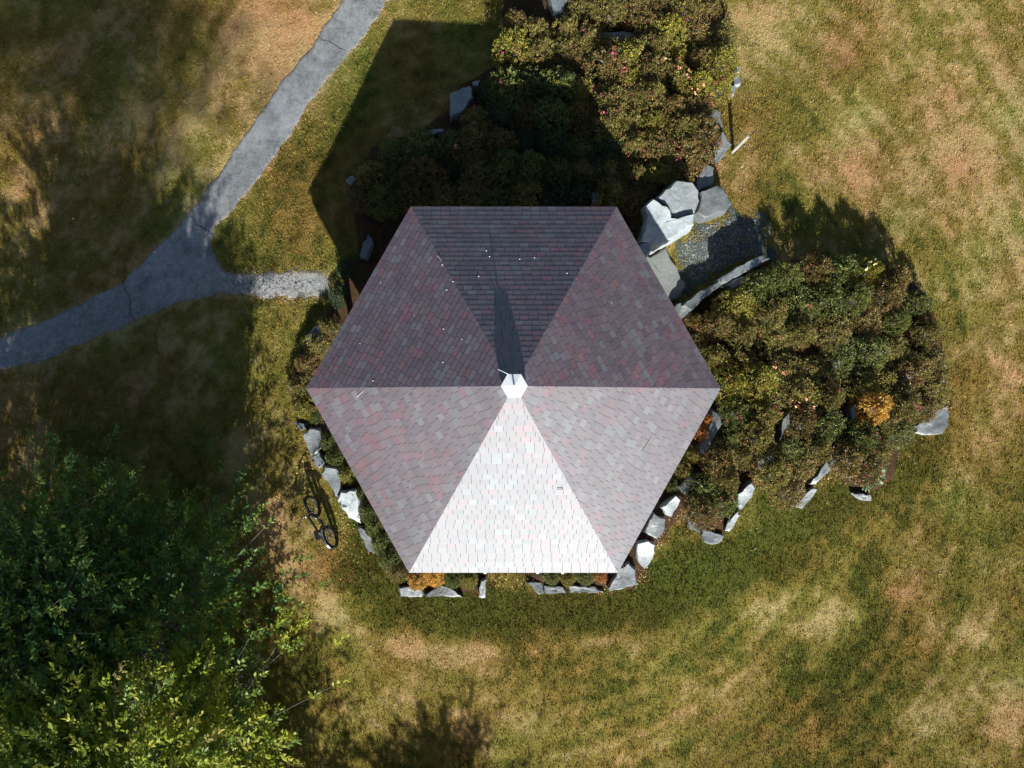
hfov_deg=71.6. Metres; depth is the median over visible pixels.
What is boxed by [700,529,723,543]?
rock
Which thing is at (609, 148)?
shrub
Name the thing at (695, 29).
shrub
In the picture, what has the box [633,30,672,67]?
shrub
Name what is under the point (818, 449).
shrub
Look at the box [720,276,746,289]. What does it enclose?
rock
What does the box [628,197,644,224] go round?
shrub
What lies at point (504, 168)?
shrub
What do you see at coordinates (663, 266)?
flagstone
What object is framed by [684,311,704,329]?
shrub
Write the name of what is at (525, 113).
shrub
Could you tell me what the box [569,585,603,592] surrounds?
rock
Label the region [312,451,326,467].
rock
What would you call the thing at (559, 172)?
shrub
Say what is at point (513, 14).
shrub
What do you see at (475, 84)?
rock
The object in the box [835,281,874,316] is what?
shrub
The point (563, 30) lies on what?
shrub
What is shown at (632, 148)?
shrub
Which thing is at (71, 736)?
tree
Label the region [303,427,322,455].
rock
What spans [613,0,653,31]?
shrub
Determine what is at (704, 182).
rock
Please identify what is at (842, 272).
shrub
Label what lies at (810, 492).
rock
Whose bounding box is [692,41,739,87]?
shrub
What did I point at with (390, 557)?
shrub
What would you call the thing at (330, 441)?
shrub
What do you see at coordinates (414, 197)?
shrub
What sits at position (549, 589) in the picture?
rock
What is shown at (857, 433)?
shrub
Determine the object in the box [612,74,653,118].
shrub
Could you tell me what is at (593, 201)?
rock
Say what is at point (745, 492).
rock
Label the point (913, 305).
shrub
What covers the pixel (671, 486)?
shrub
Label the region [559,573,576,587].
shrub
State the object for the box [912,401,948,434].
rock
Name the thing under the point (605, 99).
shrub
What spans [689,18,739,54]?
shrub
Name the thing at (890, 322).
shrub
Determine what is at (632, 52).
shrub
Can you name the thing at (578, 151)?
shrub
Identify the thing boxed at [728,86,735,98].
rock
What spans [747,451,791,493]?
shrub
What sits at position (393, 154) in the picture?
shrub
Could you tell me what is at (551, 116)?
shrub
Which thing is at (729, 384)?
shrub
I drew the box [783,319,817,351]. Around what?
shrub
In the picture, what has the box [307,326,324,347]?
rock
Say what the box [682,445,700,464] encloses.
shrub
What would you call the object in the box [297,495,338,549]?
bicycle
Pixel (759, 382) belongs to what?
shrub
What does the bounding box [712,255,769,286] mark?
rock
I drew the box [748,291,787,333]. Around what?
shrub
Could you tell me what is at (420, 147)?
shrub
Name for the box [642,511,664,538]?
rock
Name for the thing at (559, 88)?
shrub
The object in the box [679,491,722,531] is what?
shrub
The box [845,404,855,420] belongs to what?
rock
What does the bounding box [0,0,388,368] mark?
path
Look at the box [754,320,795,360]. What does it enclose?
shrub
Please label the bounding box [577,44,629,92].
shrub
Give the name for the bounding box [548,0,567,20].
rock
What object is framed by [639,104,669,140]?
shrub
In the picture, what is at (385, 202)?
shrub
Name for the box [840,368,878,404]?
shrub
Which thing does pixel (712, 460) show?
shrub
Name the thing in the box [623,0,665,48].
shrub
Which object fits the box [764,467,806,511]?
shrub
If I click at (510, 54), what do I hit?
shrub
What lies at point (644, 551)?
rock
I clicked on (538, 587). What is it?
rock
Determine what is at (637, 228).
shrub
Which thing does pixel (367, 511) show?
shrub
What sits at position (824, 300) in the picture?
shrub
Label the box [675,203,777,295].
gravel patch
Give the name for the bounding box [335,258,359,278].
shrub
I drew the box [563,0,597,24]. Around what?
shrub
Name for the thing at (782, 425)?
rock
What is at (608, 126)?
shrub
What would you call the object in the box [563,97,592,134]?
shrub
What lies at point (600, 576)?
shrub
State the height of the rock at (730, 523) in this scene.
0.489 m
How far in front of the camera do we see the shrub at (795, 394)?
19.91 m
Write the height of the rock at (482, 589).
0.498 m
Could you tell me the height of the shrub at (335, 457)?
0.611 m
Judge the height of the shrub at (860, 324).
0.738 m
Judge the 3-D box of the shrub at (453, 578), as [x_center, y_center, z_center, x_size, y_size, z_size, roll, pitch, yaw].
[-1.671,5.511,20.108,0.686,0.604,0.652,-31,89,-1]
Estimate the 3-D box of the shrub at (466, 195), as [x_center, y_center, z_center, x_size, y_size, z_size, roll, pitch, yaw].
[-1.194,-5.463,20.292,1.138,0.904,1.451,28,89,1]
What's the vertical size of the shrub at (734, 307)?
1.082 m
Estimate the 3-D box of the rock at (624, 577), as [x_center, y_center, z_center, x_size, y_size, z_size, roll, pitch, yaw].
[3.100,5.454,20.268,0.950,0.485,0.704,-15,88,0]
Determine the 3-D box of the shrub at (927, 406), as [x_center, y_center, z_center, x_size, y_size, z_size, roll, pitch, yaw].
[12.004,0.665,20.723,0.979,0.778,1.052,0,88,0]
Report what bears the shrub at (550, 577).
on the pavilion bed at (354, 286)
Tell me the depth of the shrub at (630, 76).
20.35 m
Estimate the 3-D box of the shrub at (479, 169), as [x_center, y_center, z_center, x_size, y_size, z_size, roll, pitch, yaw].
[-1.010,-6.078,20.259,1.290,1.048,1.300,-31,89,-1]
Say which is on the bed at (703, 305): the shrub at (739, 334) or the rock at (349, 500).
the shrub at (739, 334)
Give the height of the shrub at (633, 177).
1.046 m
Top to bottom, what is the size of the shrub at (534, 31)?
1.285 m
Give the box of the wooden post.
[731,136,749,153]
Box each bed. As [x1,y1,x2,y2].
[289,256,646,594]
[349,0,732,256]
[624,259,945,570]
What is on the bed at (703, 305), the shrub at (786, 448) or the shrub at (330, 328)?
the shrub at (786, 448)
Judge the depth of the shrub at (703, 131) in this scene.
20.11 m
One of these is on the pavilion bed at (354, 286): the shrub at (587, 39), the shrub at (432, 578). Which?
the shrub at (432, 578)
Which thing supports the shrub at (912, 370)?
on the bed at (703, 305)
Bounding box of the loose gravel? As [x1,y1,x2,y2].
[176,216,762,306]
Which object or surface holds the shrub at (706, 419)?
on the bed at (703, 305)
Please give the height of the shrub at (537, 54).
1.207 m
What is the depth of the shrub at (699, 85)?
20.38 m
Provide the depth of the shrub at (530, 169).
19.86 m
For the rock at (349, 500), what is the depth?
20.03 m
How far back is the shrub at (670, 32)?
20.50 m
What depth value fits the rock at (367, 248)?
20.18 m
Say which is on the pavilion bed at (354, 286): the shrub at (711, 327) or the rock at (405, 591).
the rock at (405, 591)
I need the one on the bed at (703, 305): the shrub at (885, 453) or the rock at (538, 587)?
the shrub at (885, 453)
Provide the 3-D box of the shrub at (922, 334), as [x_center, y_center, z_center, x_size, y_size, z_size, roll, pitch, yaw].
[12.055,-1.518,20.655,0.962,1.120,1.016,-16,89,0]
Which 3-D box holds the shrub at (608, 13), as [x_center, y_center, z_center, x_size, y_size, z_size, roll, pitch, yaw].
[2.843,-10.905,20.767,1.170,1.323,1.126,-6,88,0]
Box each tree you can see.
[0,423,234,740]
[0,527,350,767]
[5,460,333,756]
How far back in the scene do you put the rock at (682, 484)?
20.00 m
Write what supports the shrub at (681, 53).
on the bed at (381, 233)
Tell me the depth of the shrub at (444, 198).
20.07 m
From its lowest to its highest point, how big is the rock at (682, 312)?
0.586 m
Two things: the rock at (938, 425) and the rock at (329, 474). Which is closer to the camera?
the rock at (329, 474)
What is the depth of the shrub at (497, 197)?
20.17 m
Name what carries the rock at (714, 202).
on the lawn at (258, 60)
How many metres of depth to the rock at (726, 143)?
20.49 m
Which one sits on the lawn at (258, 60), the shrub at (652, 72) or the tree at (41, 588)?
the tree at (41, 588)
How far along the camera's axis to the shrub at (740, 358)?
20.04 m
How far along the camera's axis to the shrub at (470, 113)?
20.21 m
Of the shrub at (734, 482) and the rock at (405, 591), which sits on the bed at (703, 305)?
the shrub at (734, 482)
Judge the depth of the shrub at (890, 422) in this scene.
20.37 m
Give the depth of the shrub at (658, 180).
20.11 m
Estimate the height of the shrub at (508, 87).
1.293 m
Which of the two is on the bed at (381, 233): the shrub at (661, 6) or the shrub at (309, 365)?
the shrub at (661, 6)
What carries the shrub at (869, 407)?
on the bed at (703, 305)
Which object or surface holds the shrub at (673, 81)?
on the bed at (381, 233)
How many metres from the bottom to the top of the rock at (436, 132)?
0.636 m
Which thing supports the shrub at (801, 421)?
on the bed at (703, 305)
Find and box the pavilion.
[306,206,720,573]
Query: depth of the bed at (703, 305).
20.48 m
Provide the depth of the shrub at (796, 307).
20.09 m
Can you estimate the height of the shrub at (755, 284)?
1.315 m
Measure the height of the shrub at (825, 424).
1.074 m
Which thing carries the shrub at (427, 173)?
on the bed at (381, 233)
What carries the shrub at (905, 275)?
on the bed at (703, 305)
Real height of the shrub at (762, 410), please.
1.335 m
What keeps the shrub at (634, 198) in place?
on the bed at (381, 233)
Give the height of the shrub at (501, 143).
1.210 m
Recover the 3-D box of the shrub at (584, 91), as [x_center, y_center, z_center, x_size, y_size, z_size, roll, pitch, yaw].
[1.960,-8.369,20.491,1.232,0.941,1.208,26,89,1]
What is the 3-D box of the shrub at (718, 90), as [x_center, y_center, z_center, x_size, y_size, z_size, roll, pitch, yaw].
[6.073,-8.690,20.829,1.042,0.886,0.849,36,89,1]
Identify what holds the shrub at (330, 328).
on the pavilion bed at (354, 286)
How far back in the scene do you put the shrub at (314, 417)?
20.16 m
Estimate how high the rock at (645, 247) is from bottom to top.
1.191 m
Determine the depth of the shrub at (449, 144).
20.06 m
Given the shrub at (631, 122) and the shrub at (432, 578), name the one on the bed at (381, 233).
the shrub at (631, 122)
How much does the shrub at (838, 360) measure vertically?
0.755 m
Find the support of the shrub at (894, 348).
on the bed at (703, 305)
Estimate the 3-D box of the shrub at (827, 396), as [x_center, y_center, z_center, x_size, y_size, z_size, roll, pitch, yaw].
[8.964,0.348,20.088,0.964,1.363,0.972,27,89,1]
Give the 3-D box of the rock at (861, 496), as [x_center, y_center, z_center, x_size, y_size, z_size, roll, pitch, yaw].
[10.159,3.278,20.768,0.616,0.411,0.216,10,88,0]
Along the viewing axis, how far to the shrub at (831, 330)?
20.24 m
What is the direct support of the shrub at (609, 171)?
on the bed at (381, 233)
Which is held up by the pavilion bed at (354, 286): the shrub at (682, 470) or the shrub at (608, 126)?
the shrub at (682, 470)
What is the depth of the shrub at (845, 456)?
20.05 m
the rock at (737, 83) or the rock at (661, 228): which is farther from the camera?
the rock at (737, 83)
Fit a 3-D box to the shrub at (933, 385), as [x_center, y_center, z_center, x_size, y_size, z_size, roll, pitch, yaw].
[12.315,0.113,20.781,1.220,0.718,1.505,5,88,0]
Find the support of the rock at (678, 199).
on the bed at (381, 233)
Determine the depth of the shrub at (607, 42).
20.55 m
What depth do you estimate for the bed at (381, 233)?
20.63 m
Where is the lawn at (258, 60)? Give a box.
[0,0,1023,767]
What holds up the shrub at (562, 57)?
on the bed at (381, 233)
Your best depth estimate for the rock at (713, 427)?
19.95 m
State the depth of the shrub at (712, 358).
19.81 m
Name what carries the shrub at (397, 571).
on the pavilion bed at (354, 286)
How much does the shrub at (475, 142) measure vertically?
1.370 m
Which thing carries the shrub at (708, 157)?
on the bed at (381, 233)
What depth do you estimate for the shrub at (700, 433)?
20.07 m
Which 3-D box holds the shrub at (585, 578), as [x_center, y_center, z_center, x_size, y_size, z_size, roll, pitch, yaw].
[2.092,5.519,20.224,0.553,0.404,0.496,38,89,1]
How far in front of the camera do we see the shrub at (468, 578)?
20.07 m
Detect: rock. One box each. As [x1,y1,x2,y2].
[294,422,306,429]
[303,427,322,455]
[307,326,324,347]
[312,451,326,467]
[322,465,342,496]
[337,489,362,523]
[346,175,355,186]
[357,525,375,552]
[359,234,374,260]
[399,585,423,596]
[421,129,444,140]
[424,584,462,597]
[449,86,473,122]
[472,81,480,90]
[478,576,486,597]
[526,581,543,593]
[543,585,565,593]
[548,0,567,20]
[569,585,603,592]
[590,193,598,206]
[595,31,641,42]
[607,561,636,591]
[634,539,654,568]
[636,199,693,255]
[639,242,650,257]
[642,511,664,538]
[654,180,698,218]
[659,494,679,516]
[673,303,689,318]
[678,475,694,494]
[681,282,721,311]
[684,515,700,532]
[694,163,713,192]
[694,186,730,223]
[697,409,721,455]
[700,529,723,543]
[703,108,722,129]
[711,131,730,164]
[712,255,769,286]
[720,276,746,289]
[723,509,740,530]
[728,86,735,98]
[731,67,740,87]
[735,480,754,508]
[751,447,773,474]
[776,410,790,439]
[794,487,816,508]
[806,451,836,483]
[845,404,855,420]
[851,492,871,500]
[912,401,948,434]
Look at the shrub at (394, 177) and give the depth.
20.09 m
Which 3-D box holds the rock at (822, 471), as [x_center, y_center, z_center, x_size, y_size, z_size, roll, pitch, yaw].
[8.917,2.447,20.465,0.246,0.608,1.292,42,89,1]
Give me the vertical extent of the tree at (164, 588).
5.718 m
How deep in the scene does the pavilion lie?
16.72 m
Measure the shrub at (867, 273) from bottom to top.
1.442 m
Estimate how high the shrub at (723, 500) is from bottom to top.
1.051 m
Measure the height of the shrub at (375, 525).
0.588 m
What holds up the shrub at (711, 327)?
on the bed at (703, 305)
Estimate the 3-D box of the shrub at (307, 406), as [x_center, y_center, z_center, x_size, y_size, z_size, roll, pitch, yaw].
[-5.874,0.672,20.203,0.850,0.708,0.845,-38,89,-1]
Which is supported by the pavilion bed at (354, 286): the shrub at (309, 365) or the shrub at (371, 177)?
the shrub at (309, 365)
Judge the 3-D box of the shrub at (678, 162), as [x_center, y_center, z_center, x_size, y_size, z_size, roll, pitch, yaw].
[4.729,-6.504,20.288,1.707,1.136,1.506,41,89,1]
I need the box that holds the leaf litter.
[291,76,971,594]
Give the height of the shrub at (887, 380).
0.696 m
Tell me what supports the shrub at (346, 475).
on the pavilion bed at (354, 286)
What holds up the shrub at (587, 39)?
on the bed at (381, 233)
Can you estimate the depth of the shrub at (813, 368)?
20.25 m
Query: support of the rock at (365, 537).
on the pavilion bed at (354, 286)
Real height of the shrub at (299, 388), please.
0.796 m
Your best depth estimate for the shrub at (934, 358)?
20.67 m
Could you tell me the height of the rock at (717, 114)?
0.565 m
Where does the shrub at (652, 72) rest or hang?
on the bed at (381, 233)
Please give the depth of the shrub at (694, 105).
20.41 m
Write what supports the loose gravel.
on the path
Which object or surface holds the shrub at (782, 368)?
on the bed at (703, 305)
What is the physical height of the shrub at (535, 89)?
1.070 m
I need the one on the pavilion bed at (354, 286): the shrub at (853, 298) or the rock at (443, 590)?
the rock at (443, 590)
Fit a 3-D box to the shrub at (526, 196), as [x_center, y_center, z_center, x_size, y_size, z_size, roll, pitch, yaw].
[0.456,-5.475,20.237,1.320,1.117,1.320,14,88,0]
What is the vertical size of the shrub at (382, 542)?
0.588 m
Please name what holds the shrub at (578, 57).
on the bed at (381, 233)
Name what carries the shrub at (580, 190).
on the bed at (381, 233)
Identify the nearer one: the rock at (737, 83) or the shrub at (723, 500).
the shrub at (723, 500)
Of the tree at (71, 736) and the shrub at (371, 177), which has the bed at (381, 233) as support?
the shrub at (371, 177)
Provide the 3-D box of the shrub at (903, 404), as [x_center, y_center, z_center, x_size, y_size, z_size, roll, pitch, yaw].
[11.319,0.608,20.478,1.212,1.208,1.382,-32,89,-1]
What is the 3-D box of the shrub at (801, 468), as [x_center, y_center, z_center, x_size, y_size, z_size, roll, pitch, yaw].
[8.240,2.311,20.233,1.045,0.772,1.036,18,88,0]
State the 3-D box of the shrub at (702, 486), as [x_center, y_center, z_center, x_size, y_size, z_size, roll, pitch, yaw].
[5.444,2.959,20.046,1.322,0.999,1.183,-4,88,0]
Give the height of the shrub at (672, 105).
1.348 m
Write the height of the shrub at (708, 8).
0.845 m
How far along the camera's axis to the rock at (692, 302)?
20.06 m
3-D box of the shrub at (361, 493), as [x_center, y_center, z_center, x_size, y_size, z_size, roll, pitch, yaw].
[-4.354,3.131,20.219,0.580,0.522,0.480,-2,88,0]
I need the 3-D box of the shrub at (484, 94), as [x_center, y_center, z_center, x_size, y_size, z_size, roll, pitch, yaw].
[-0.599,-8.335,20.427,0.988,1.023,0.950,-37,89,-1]
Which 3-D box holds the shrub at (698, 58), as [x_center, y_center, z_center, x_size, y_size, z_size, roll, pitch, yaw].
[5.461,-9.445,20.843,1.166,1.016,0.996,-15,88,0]
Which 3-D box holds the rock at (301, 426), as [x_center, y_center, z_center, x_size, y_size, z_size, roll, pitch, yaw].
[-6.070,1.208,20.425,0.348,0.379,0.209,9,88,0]
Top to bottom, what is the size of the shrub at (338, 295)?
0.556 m
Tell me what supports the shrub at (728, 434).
on the bed at (703, 305)
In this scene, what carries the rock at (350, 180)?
on the bed at (381, 233)
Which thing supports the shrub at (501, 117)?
on the bed at (381, 233)
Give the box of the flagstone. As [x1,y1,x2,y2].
[646,248,685,300]
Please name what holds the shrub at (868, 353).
on the bed at (703, 305)
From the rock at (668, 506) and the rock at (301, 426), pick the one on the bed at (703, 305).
the rock at (668, 506)
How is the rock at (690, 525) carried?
on the bed at (703, 305)
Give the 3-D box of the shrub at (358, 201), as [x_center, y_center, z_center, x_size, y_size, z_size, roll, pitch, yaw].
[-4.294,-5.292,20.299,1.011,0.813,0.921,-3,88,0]
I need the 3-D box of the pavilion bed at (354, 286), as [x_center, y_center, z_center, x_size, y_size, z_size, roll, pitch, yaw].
[-0.853,1.197,20.442,11.760,0.222,10.320,0,88,0]
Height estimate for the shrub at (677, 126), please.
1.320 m
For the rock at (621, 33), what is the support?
on the bed at (381, 233)
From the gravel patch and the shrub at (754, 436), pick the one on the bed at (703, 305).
the shrub at (754, 436)
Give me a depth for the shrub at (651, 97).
20.16 m
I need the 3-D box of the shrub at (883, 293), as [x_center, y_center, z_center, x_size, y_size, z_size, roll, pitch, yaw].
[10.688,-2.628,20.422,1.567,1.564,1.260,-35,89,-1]
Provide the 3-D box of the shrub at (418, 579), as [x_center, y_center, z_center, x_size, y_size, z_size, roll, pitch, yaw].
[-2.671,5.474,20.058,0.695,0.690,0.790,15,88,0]
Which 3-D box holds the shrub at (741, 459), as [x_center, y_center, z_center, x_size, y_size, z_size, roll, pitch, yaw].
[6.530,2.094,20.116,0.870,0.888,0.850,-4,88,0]
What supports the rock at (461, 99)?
on the bed at (381, 233)
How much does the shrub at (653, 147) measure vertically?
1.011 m
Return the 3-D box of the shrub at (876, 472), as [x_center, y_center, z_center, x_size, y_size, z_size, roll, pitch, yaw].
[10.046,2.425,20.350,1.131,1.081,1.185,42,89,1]
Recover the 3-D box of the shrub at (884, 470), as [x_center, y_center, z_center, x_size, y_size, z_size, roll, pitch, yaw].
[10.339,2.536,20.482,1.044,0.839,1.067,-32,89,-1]
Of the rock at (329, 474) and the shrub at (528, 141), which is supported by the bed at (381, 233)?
the shrub at (528, 141)
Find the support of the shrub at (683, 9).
on the bed at (381, 233)
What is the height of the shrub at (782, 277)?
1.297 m
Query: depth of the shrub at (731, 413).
19.83 m
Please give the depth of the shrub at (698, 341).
20.07 m
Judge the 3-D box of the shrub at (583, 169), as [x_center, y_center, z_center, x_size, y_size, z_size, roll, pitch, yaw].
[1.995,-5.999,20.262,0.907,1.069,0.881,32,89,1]
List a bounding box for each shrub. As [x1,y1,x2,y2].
[284,374,311,401]
[291,395,318,420]
[294,351,320,376]
[302,331,330,361]
[307,409,323,425]
[317,316,340,340]
[320,432,337,451]
[324,448,345,466]
[328,285,347,310]
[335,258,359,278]
[337,466,356,485]
[345,183,376,214]
[353,160,388,190]
[353,486,366,501]
[357,497,377,522]
[362,179,405,220]
[364,515,383,537]
[370,532,392,555]
[376,138,411,173]
[377,546,401,569]
[379,159,418,196]
[386,562,408,583]
[394,173,438,213]
[397,153,449,197]
[400,125,440,168]
[406,571,428,591]
[422,177,455,206]
[425,571,446,587]
[435,128,468,164]
[443,573,463,589]
[448,169,492,207]
[450,117,498,166]
[457,151,497,191]
[457,572,479,589]
[458,102,490,134]
[474,76,503,108]
[476,173,518,207]
[481,92,521,134]
[484,65,530,116]
[484,127,521,159]
[484,145,523,188]
[490,26,536,76]
[499,7,529,40]
[506,168,547,206]
[508,148,550,188]
[509,98,541,135]
[509,125,546,163]
[514,65,551,106]
[517,33,558,75]
[518,15,552,56]
[530,94,572,137]
[540,65,580,110]
[541,154,572,190]
[542,32,585,78]
[542,573,559,585]
[549,12,581,46]
[559,172,594,206]
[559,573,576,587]
[560,42,600,77]
[561,131,597,164]
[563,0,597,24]
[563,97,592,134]
[566,74,599,112]
[566,158,596,189]
[568,20,605,62]
[576,573,593,585]
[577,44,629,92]
[583,104,628,150]
[584,80,631,123]
[584,128,628,170]
[588,0,627,31]
[590,177,629,213]
[591,153,627,193]
[594,33,626,63]
[594,573,607,583]
[612,58,646,88]
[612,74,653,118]
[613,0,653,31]
[614,34,650,79]
[615,130,648,164]
[616,104,643,141]
[618,183,650,220]
[619,160,649,193]
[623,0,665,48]
[628,50,671,91]
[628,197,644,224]
[628,215,643,237]
[632,78,669,119]
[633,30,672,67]
[635,125,678,172]
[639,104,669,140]
[640,154,678,198]
[645,0,675,24]
[647,131,705,181]
[648,11,686,55]
[655,93,688,123]
[658,57,693,96]
[661,109,697,144]
[663,39,697,71]
[664,0,704,27]
[664,477,678,494]
[674,459,693,481]
[676,10,714,54]
[677,86,716,126]
[679,67,715,105]
[679,110,723,155]
[679,138,714,181]
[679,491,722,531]
[681,45,715,73]
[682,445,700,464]
[682,468,722,508]
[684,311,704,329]
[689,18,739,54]
[690,328,709,349]
[691,0,722,30]
[691,309,735,342]
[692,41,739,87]
[693,425,709,442]
[697,437,737,485]
[699,343,730,372]
[702,412,713,426]
[703,73,732,105]
[706,485,739,518]
[709,466,740,496]
[710,287,758,333]
[712,361,752,406]
[714,394,751,429]
[714,417,746,452]
[723,317,757,351]
[726,444,756,472]
[727,343,758,374]
[735,411,776,459]
[736,361,779,406]
[738,267,777,306]
[740,390,783,429]
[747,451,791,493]
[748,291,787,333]
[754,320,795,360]
[763,352,806,391]
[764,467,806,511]
[767,258,803,295]
[771,433,806,461]
[773,283,818,325]
[773,376,821,413]
[782,449,819,481]
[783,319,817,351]
[784,403,817,440]
[793,251,836,289]
[798,353,826,383]
[799,429,833,466]
[803,279,844,321]
[807,405,846,445]
[808,310,852,352]
[811,380,845,411]
[816,334,861,384]
[817,250,862,289]
[825,436,872,479]
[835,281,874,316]
[836,303,882,346]
[839,417,880,454]
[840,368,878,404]
[841,449,884,487]
[846,332,889,376]
[848,386,894,425]
[849,255,885,286]
[858,274,908,315]
[860,460,887,491]
[862,437,893,466]
[869,403,904,440]
[872,363,905,396]
[874,329,910,364]
[876,262,912,294]
[878,307,912,336]
[878,416,915,449]
[881,384,924,424]
[890,349,934,392]
[899,289,934,318]
[908,315,946,348]
[908,391,939,424]
[911,344,950,377]
[915,365,951,411]
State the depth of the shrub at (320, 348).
20.09 m
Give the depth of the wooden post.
20.55 m
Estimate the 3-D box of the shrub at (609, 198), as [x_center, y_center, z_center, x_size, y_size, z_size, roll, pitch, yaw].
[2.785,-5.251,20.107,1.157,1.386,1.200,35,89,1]
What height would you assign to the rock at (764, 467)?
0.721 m
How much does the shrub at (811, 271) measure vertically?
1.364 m
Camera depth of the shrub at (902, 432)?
20.42 m

